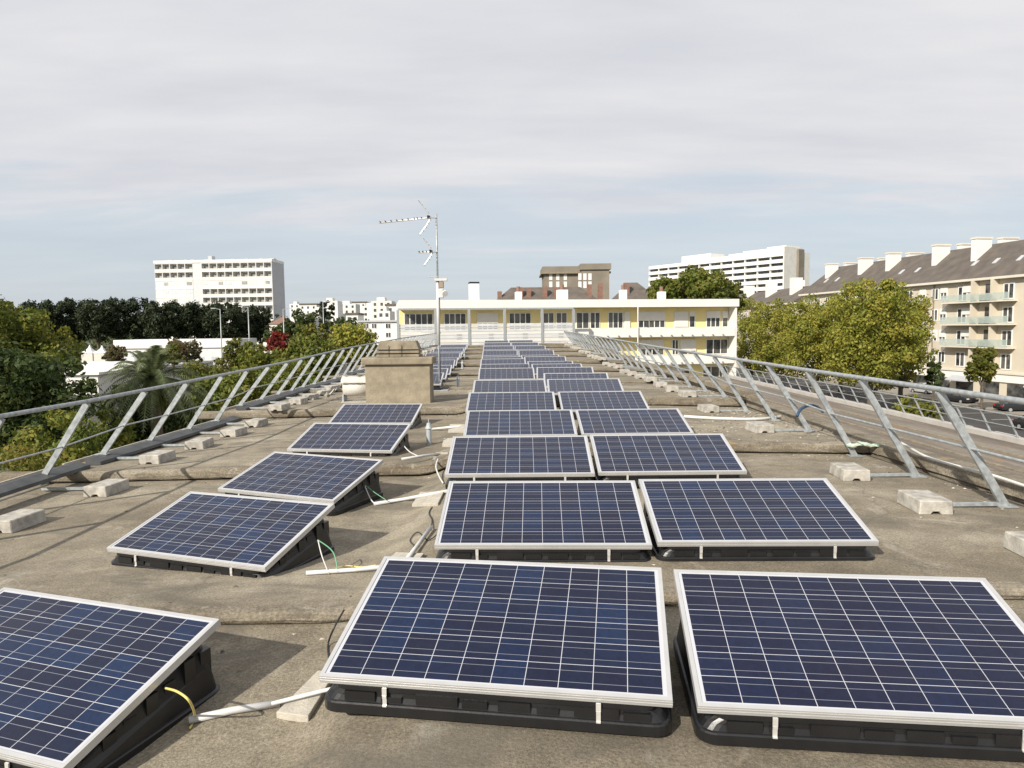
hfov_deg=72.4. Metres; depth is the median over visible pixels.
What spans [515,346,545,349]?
solar panel
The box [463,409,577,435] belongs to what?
solar panel
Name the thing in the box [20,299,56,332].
evergreen tree
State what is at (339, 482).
solar panel
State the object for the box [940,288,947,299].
window
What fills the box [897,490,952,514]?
ballast block
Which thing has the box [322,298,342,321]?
hillside block
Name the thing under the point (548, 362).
solar panel
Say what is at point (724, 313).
window
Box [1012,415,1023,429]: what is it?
parked car
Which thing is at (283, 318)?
street lamp
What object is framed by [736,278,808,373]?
cream apartment building
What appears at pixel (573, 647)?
solar panel
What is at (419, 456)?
conduit
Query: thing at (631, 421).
solar panel
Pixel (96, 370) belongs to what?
flat white building
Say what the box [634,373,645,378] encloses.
ballast block
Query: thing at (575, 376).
solar panel
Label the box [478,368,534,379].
solar panel
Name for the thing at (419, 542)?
conduit
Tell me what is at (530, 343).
solar panel
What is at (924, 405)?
bush
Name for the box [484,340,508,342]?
solar panel
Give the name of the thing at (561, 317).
window
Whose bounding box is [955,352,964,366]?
window
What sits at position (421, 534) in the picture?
cable
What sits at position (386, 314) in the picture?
hillside block
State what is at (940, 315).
window
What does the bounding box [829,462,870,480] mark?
ballast block
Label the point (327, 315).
broadleaf tree
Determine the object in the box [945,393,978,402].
parked car
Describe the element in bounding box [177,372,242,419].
bush
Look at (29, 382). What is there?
broadleaf tree
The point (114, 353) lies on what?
broadleaf tree
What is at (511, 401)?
solar panel
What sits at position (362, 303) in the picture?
hillside block
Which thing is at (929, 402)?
road markings
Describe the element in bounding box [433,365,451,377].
solar panel
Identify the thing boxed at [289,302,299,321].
hillside block
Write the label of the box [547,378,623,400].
solar panel
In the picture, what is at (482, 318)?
window
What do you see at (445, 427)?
conduit
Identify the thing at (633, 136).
sky
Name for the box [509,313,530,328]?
window
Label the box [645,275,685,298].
broadleaf tree
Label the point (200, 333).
evergreen tree
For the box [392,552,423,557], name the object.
concrete paver
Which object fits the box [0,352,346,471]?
ground
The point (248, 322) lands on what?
street lamp
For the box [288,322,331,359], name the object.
broadleaf tree
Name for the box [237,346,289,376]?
bush
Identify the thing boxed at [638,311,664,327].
window
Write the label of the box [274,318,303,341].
broadleaf tree
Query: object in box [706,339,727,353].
window
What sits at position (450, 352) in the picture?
solar panel
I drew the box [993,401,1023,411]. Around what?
parked car
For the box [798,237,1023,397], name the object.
cream apartment building
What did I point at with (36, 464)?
bush
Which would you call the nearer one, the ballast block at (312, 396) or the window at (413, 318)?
the ballast block at (312, 396)
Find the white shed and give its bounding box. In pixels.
[113,338,256,364]
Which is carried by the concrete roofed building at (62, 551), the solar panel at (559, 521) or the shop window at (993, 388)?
the solar panel at (559, 521)
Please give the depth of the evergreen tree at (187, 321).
252.61 m
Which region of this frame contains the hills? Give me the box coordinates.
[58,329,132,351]
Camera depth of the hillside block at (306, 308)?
427.52 m
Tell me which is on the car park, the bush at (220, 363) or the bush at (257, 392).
the bush at (220, 363)
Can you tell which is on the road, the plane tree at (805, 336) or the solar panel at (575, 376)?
the plane tree at (805, 336)
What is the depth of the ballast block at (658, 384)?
18.71 m
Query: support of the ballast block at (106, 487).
on the concrete roofed building at (62, 551)
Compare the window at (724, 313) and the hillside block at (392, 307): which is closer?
the window at (724, 313)
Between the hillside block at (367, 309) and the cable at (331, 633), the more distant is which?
the hillside block at (367, 309)
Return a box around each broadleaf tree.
[0,294,87,471]
[0,341,105,469]
[101,343,128,360]
[164,337,203,361]
[165,342,182,377]
[221,337,249,368]
[238,341,264,364]
[262,326,287,344]
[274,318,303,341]
[281,333,344,381]
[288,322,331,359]
[291,308,319,335]
[315,300,334,339]
[328,317,356,333]
[329,321,378,370]
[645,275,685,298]
[677,265,730,298]
[726,280,746,314]
[963,346,1000,412]
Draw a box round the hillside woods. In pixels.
[60,316,286,351]
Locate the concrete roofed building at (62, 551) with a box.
[0,341,1023,767]
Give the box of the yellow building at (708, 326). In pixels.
[396,282,738,376]
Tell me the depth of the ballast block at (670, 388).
17.17 m
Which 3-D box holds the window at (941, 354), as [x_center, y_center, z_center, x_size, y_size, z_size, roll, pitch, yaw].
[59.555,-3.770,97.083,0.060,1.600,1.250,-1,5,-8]
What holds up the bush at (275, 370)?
on the car park
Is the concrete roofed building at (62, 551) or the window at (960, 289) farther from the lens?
the window at (960, 289)
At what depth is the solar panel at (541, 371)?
20.38 m
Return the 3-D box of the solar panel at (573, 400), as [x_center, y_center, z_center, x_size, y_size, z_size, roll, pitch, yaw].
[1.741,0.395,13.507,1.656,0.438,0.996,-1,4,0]
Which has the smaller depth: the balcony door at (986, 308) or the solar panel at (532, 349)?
the solar panel at (532, 349)
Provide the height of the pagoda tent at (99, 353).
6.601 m
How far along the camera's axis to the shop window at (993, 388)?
88.75 m
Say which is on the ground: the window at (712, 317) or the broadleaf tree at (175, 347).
the broadleaf tree at (175, 347)
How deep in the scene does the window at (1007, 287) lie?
85.65 m
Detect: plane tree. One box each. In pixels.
[736,296,771,376]
[745,298,797,384]
[772,292,844,392]
[817,277,927,404]
[818,292,860,393]
[876,293,938,403]
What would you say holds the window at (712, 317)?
in the yellow building at (708, 326)
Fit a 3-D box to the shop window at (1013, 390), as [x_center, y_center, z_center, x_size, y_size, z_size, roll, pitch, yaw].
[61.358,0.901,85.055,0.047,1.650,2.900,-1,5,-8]
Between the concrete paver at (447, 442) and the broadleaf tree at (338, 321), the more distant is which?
the broadleaf tree at (338, 321)
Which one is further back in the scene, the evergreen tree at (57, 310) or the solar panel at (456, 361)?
the evergreen tree at (57, 310)
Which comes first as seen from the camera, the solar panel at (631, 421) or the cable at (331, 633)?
the cable at (331, 633)
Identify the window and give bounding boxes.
[404,313,432,329]
[444,313,465,326]
[477,313,497,328]
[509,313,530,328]
[543,312,553,322]
[556,312,566,325]
[576,312,588,328]
[590,312,599,328]
[600,340,619,353]
[608,312,622,327]
[624,312,629,327]
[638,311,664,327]
[640,340,663,355]
[672,340,678,354]
[672,366,689,373]
[674,311,687,327]
[680,339,695,354]
[689,311,694,326]
[702,366,727,376]
[706,311,719,326]
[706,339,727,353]
[722,311,727,326]
[914,375,926,382]
[931,309,937,320]
[932,288,938,299]
[934,377,949,387]
[938,351,944,362]
[939,309,946,320]
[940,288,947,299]
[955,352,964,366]
[956,330,965,338]
[956,381,972,390]
[957,308,966,316]
[958,286,967,294]
[980,382,998,394]
[1000,353,1011,369]
[1001,330,1012,346]
[1002,306,1013,322]
[1003,282,1014,298]
[1007,384,1023,397]
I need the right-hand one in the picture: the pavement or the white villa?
the pavement
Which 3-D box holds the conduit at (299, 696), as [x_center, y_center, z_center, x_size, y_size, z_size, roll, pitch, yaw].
[-1.057,1.615,3.651,0.397,0.125,0.046,0,5,4]
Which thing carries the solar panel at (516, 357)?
on the concrete roofed building at (62, 551)
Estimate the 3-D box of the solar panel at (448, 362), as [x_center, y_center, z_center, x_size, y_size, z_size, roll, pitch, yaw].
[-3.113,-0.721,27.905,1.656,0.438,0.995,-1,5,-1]
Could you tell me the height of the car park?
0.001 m
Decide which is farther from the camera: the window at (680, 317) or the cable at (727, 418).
the window at (680, 317)
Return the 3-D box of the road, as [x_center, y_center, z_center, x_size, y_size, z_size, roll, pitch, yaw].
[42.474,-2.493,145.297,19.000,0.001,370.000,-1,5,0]
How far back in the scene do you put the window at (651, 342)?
72.52 m
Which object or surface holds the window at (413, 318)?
in the yellow building at (708, 326)
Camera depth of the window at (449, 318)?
68.63 m
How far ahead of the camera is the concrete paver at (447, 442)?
11.12 m
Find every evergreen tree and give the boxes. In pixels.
[5,301,26,320]
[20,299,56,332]
[41,299,77,351]
[57,297,86,357]
[74,298,117,350]
[102,297,138,339]
[121,297,150,339]
[138,300,181,338]
[159,299,198,338]
[186,299,215,338]
[201,300,245,338]
[228,302,260,337]
[242,304,279,343]
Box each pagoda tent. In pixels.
[81,345,95,360]
[93,346,106,360]
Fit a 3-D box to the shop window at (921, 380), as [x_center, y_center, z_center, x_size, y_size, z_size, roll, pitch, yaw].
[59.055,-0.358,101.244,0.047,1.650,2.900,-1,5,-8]
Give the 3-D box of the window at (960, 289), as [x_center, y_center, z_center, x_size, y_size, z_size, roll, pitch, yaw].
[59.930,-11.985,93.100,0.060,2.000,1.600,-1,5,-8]
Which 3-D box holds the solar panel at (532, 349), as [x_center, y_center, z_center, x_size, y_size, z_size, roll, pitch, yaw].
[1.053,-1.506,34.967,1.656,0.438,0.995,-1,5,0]
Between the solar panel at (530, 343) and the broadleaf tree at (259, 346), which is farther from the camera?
the broadleaf tree at (259, 346)
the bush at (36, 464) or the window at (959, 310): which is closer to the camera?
the bush at (36, 464)
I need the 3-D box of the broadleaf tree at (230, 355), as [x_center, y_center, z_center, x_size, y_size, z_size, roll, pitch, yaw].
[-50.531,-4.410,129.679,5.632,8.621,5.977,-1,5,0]
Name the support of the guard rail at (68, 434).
on the concrete roofed building at (62, 551)
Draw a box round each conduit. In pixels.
[189,699,279,723]
[271,687,329,705]
[306,565,378,574]
[373,489,446,505]
[401,453,440,459]
[406,525,432,556]
[431,425,461,429]
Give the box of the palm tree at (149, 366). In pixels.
[87,345,215,435]
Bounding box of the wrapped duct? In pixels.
[341,376,365,402]
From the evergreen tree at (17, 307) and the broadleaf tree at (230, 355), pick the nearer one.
the broadleaf tree at (230, 355)
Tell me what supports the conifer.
on the road
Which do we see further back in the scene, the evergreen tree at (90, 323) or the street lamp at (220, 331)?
the evergreen tree at (90, 323)
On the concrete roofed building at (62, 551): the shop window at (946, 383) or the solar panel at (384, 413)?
the solar panel at (384, 413)
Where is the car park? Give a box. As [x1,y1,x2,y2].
[68,365,357,427]
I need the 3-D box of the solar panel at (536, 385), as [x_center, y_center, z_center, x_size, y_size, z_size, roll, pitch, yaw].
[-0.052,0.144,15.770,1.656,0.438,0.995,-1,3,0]
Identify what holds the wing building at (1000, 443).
on the ground
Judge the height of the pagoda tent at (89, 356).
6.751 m
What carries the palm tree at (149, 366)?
on the ground
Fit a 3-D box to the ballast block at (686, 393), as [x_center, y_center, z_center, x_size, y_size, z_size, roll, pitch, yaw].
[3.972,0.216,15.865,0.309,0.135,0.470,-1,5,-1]
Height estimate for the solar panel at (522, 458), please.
0.438 m
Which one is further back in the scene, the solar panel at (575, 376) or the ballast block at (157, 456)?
the solar panel at (575, 376)
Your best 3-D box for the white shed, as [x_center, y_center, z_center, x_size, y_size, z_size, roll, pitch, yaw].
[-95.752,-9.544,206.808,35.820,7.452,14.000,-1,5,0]
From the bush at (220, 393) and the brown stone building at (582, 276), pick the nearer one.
the bush at (220, 393)
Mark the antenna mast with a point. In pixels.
(441, 293)
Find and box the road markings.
[737,374,1015,435]
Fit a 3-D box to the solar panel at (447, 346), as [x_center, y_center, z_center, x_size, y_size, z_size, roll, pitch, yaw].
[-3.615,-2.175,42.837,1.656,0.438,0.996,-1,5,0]
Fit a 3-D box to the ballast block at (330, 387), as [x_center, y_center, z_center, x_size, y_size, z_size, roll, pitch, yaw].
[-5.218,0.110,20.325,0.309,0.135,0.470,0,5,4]
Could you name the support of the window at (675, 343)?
in the yellow building at (708, 326)
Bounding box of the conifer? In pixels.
[924,360,944,416]
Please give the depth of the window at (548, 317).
70.34 m
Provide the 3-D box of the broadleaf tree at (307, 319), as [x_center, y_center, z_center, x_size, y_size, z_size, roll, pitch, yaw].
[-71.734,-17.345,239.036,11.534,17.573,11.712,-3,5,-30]
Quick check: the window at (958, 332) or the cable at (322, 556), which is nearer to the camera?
the cable at (322, 556)
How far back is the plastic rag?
9.84 m
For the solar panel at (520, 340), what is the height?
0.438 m
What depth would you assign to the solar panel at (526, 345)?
40.29 m
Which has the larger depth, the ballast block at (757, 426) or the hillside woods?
the hillside woods
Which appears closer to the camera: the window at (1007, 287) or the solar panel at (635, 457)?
the solar panel at (635, 457)
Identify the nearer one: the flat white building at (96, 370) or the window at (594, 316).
the window at (594, 316)
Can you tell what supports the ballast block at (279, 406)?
on the concrete roofed building at (62, 551)
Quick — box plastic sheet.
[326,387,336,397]
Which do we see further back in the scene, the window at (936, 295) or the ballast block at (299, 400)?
the window at (936, 295)
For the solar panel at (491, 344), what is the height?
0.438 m
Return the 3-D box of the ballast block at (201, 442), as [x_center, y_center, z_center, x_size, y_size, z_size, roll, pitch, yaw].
[-5.219,0.993,11.691,0.309,0.135,0.470,-1,5,-3]
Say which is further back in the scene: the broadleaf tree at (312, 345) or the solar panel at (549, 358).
the broadleaf tree at (312, 345)
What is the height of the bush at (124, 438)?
6.357 m
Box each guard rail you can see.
[0,332,440,489]
[564,331,1023,507]
[724,365,1023,437]
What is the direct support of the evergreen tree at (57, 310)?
on the ground
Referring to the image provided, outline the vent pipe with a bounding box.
[425,419,431,444]
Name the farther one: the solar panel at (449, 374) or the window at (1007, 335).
the window at (1007, 335)
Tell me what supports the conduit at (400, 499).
on the concrete roofed building at (62, 551)
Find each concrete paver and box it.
[276,670,331,721]
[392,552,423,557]
[412,491,443,506]
[432,452,447,460]
[442,438,451,446]
[448,424,464,432]
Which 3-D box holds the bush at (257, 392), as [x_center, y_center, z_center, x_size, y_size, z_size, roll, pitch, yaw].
[-23.926,1.521,62.488,5.826,6.842,6.317,2,5,30]
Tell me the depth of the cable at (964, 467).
7.54 m
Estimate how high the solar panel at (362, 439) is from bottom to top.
0.438 m
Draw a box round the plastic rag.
[847,441,882,446]
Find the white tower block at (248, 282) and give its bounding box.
[153,256,285,352]
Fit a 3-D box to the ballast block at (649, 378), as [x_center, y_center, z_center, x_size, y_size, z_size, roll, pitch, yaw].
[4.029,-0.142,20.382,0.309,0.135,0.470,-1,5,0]
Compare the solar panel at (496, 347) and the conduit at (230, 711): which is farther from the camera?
the solar panel at (496, 347)
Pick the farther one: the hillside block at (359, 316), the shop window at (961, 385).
the hillside block at (359, 316)
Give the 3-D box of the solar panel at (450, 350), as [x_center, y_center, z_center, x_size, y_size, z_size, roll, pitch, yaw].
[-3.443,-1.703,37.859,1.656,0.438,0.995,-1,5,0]
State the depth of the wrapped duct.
16.78 m
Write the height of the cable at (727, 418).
0.124 m
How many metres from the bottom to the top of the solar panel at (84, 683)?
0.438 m
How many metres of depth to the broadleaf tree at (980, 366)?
73.75 m
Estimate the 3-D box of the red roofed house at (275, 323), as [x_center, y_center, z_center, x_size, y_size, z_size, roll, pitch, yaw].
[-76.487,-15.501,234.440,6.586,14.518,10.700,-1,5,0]
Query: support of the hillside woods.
on the ground
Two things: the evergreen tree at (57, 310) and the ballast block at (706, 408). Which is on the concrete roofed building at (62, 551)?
the ballast block at (706, 408)
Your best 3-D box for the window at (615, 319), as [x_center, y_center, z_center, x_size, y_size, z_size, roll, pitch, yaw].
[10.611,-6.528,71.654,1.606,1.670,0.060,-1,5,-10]
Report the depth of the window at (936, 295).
97.73 m
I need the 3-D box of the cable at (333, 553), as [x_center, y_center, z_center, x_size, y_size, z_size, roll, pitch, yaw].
[-1.473,1.382,5.652,0.235,0.230,0.043,2,6,35]
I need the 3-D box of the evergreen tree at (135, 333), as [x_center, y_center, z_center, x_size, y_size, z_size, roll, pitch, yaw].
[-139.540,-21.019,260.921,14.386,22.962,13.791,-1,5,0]
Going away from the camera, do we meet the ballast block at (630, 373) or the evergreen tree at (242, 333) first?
the ballast block at (630, 373)
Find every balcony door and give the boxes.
[983,330,987,338]
[984,307,988,323]
[985,284,989,300]
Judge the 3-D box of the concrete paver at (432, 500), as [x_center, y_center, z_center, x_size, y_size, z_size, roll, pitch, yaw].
[-0.944,1.288,7.852,0.316,0.173,1.097,-4,5,-32]
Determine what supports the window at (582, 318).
in the yellow building at (708, 326)
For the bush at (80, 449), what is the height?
7.374 m
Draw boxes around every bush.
[0,441,74,472]
[8,409,120,469]
[90,408,140,450]
[97,384,150,448]
[132,398,218,441]
[175,356,231,391]
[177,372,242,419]
[218,363,279,404]
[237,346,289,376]
[256,356,318,395]
[263,330,288,357]
[892,394,922,412]
[907,401,943,419]
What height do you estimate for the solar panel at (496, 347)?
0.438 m
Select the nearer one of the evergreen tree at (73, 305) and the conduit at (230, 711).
the conduit at (230, 711)
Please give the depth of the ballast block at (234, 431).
12.89 m
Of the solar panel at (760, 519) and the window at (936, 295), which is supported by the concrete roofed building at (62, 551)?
the solar panel at (760, 519)
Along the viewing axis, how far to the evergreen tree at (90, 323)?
246.54 m
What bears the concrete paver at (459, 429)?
on the concrete roofed building at (62, 551)
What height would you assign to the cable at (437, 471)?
0.098 m
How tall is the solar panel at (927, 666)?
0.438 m
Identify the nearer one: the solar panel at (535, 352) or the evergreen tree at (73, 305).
the solar panel at (535, 352)
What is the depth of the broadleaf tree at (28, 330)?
33.97 m
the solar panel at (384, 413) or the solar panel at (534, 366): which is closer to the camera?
the solar panel at (384, 413)
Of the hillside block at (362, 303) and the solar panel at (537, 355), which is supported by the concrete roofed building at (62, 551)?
the solar panel at (537, 355)
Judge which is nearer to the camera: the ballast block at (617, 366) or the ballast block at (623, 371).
the ballast block at (623, 371)
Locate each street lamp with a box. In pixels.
[211,308,222,356]
[238,306,249,340]
[283,308,291,332]
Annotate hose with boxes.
[796,404,823,416]
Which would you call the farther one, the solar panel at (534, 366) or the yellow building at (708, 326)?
the yellow building at (708, 326)
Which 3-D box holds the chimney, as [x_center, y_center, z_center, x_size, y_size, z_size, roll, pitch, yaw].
[-2.665,-0.287,16.627,1.660,1.480,0.760,-1,5,1]
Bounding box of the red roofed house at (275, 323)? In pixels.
[269,316,294,353]
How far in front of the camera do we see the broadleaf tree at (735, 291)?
94.18 m
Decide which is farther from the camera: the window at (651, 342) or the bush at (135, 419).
the window at (651, 342)
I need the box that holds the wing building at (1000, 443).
[703,374,1023,476]
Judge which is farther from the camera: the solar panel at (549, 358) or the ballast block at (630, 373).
the solar panel at (549, 358)
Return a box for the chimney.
[361,340,435,403]
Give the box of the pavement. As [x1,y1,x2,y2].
[745,368,1023,415]
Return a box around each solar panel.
[0,587,220,767]
[107,491,334,577]
[218,451,383,515]
[287,423,410,456]
[319,556,672,736]
[328,404,422,429]
[425,353,460,361]
[430,352,461,359]
[433,348,463,355]
[433,360,454,370]
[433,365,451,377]
[433,368,448,382]
[433,373,443,389]
[434,480,651,561]
[436,358,457,367]
[440,345,466,351]
[443,344,467,350]
[444,435,594,488]
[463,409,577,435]
[465,392,556,412]
[472,379,546,391]
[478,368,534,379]
[480,358,525,363]
[480,364,529,367]
[482,350,517,354]
[482,355,519,356]
[482,356,522,358]
[483,346,513,349]
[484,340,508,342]
[484,343,510,345]
[509,340,532,341]
[511,342,538,345]
[513,345,541,348]
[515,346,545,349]
[517,349,548,354]
[518,350,553,355]
[521,355,558,357]
[524,356,565,363]
[527,361,572,367]
[531,363,581,377]
[537,367,593,378]
[544,373,608,391]
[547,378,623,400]
[558,391,649,418]
[575,408,693,441]
[590,433,746,486]
[638,478,878,561]
[673,569,1023,761]
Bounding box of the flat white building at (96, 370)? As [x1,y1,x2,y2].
[61,360,213,394]
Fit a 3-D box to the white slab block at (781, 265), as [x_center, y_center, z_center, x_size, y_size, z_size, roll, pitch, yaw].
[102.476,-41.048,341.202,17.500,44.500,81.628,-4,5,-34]
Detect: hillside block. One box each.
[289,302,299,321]
[299,303,320,313]
[309,307,330,337]
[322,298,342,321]
[342,301,359,320]
[345,313,364,344]
[352,301,369,312]
[362,303,371,319]
[371,297,395,319]
[378,307,394,319]
[385,304,396,319]
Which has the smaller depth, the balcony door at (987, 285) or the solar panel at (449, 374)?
the solar panel at (449, 374)
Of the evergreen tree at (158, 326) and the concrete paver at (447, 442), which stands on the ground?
the evergreen tree at (158, 326)
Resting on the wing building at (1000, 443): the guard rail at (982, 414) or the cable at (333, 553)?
the guard rail at (982, 414)
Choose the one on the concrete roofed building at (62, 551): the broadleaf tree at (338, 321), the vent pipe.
the vent pipe
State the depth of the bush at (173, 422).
44.04 m
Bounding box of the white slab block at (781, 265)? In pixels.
[649,245,809,297]
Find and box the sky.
[0,0,1023,319]
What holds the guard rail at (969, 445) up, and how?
on the concrete roofed building at (62, 551)
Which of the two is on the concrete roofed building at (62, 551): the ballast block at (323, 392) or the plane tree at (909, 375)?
the ballast block at (323, 392)
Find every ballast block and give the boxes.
[0,509,45,533]
[83,479,129,496]
[139,450,175,463]
[185,437,213,449]
[220,426,247,436]
[244,418,267,426]
[268,403,289,410]
[289,397,307,404]
[302,393,318,399]
[317,390,331,395]
[325,385,339,389]
[613,364,622,368]
[619,369,629,373]
[627,371,636,375]
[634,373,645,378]
[644,376,656,381]
[653,381,667,387]
[665,385,678,391]
[678,390,696,396]
[697,404,719,412]
[745,421,774,432]
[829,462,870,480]
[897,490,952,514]
[1003,531,1023,556]
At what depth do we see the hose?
10.78 m
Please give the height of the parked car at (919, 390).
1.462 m
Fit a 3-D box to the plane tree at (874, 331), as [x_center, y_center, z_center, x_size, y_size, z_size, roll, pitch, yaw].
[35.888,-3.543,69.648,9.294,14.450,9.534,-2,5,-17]
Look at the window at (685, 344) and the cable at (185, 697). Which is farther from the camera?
the window at (685, 344)
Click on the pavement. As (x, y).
(987, 404)
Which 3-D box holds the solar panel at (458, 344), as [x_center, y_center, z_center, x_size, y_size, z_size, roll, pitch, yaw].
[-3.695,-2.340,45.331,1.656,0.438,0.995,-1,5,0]
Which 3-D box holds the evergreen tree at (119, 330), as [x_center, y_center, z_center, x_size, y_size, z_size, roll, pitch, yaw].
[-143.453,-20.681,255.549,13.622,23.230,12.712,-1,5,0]
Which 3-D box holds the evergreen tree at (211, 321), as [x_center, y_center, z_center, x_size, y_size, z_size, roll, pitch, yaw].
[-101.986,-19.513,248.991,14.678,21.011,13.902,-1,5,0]
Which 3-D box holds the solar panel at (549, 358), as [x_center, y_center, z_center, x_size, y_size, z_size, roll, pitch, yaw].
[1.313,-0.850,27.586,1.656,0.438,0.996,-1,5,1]
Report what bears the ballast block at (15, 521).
on the concrete roofed building at (62, 551)
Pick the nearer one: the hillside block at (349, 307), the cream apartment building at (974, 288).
the cream apartment building at (974, 288)
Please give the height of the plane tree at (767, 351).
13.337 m
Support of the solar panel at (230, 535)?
on the concrete roofed building at (62, 551)
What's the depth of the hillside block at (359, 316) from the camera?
298.63 m
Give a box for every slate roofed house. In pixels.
[497,283,602,299]
[612,283,650,298]
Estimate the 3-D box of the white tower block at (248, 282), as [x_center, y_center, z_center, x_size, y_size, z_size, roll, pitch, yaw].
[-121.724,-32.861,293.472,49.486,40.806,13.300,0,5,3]
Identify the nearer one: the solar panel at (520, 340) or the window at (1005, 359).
the solar panel at (520, 340)
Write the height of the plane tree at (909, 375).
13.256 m
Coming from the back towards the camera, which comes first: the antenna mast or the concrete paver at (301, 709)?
the antenna mast
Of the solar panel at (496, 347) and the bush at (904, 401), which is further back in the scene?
the bush at (904, 401)
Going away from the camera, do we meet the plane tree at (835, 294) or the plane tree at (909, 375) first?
the plane tree at (909, 375)
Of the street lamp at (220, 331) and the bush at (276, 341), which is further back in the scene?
the street lamp at (220, 331)
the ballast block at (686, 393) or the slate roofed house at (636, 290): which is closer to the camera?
the ballast block at (686, 393)
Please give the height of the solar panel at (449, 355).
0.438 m
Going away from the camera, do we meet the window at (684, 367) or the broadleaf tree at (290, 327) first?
the window at (684, 367)
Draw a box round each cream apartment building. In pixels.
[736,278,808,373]
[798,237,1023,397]
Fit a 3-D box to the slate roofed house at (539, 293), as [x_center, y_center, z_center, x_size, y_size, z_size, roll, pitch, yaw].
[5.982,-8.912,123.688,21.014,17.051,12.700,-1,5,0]
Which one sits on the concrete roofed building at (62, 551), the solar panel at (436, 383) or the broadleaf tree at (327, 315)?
the solar panel at (436, 383)
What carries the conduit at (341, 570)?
on the concrete roofed building at (62, 551)
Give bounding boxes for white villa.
[357,320,396,357]
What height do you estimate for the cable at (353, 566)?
0.032 m
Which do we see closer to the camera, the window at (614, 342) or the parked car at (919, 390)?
the window at (614, 342)
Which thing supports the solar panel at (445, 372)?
on the concrete roofed building at (62, 551)
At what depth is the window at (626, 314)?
71.78 m
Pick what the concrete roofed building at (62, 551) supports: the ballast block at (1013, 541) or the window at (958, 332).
the ballast block at (1013, 541)
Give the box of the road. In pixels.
[736,368,1023,437]
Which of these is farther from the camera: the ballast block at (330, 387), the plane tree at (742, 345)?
the plane tree at (742, 345)
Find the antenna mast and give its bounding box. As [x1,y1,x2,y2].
[379,200,449,390]
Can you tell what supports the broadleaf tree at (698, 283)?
on the pavement
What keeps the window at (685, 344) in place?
in the yellow building at (708, 326)
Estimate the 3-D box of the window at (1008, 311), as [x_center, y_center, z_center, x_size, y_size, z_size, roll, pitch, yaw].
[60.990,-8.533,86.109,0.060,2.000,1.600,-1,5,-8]
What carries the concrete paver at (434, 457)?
on the concrete roofed building at (62, 551)
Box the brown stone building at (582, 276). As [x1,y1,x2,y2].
[539,263,610,298]
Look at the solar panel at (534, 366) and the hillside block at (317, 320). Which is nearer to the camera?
the solar panel at (534, 366)
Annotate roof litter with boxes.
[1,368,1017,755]
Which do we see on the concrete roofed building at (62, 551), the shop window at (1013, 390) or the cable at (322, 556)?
the cable at (322, 556)
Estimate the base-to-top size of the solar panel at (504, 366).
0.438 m
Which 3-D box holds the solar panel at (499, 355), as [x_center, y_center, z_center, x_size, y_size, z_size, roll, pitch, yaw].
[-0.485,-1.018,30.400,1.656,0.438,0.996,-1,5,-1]
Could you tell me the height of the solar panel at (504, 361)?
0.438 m
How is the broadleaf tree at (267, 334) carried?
on the ground
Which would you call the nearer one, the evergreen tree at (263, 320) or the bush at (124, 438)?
the bush at (124, 438)
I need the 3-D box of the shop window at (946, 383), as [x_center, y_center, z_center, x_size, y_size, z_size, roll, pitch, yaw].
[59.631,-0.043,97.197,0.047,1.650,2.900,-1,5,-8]
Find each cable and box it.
[164,687,195,728]
[317,540,328,573]
[319,540,337,569]
[327,609,344,657]
[336,564,375,568]
[408,532,436,552]
[435,458,443,483]
[684,415,780,420]
[901,442,1023,486]
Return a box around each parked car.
[909,383,931,393]
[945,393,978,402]
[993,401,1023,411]
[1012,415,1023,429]
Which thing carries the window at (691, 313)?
in the yellow building at (708, 326)
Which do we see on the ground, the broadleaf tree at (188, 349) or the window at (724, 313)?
the broadleaf tree at (188, 349)
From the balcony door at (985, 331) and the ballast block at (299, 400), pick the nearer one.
the ballast block at (299, 400)
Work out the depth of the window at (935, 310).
98.00 m
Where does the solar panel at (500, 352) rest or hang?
on the concrete roofed building at (62, 551)

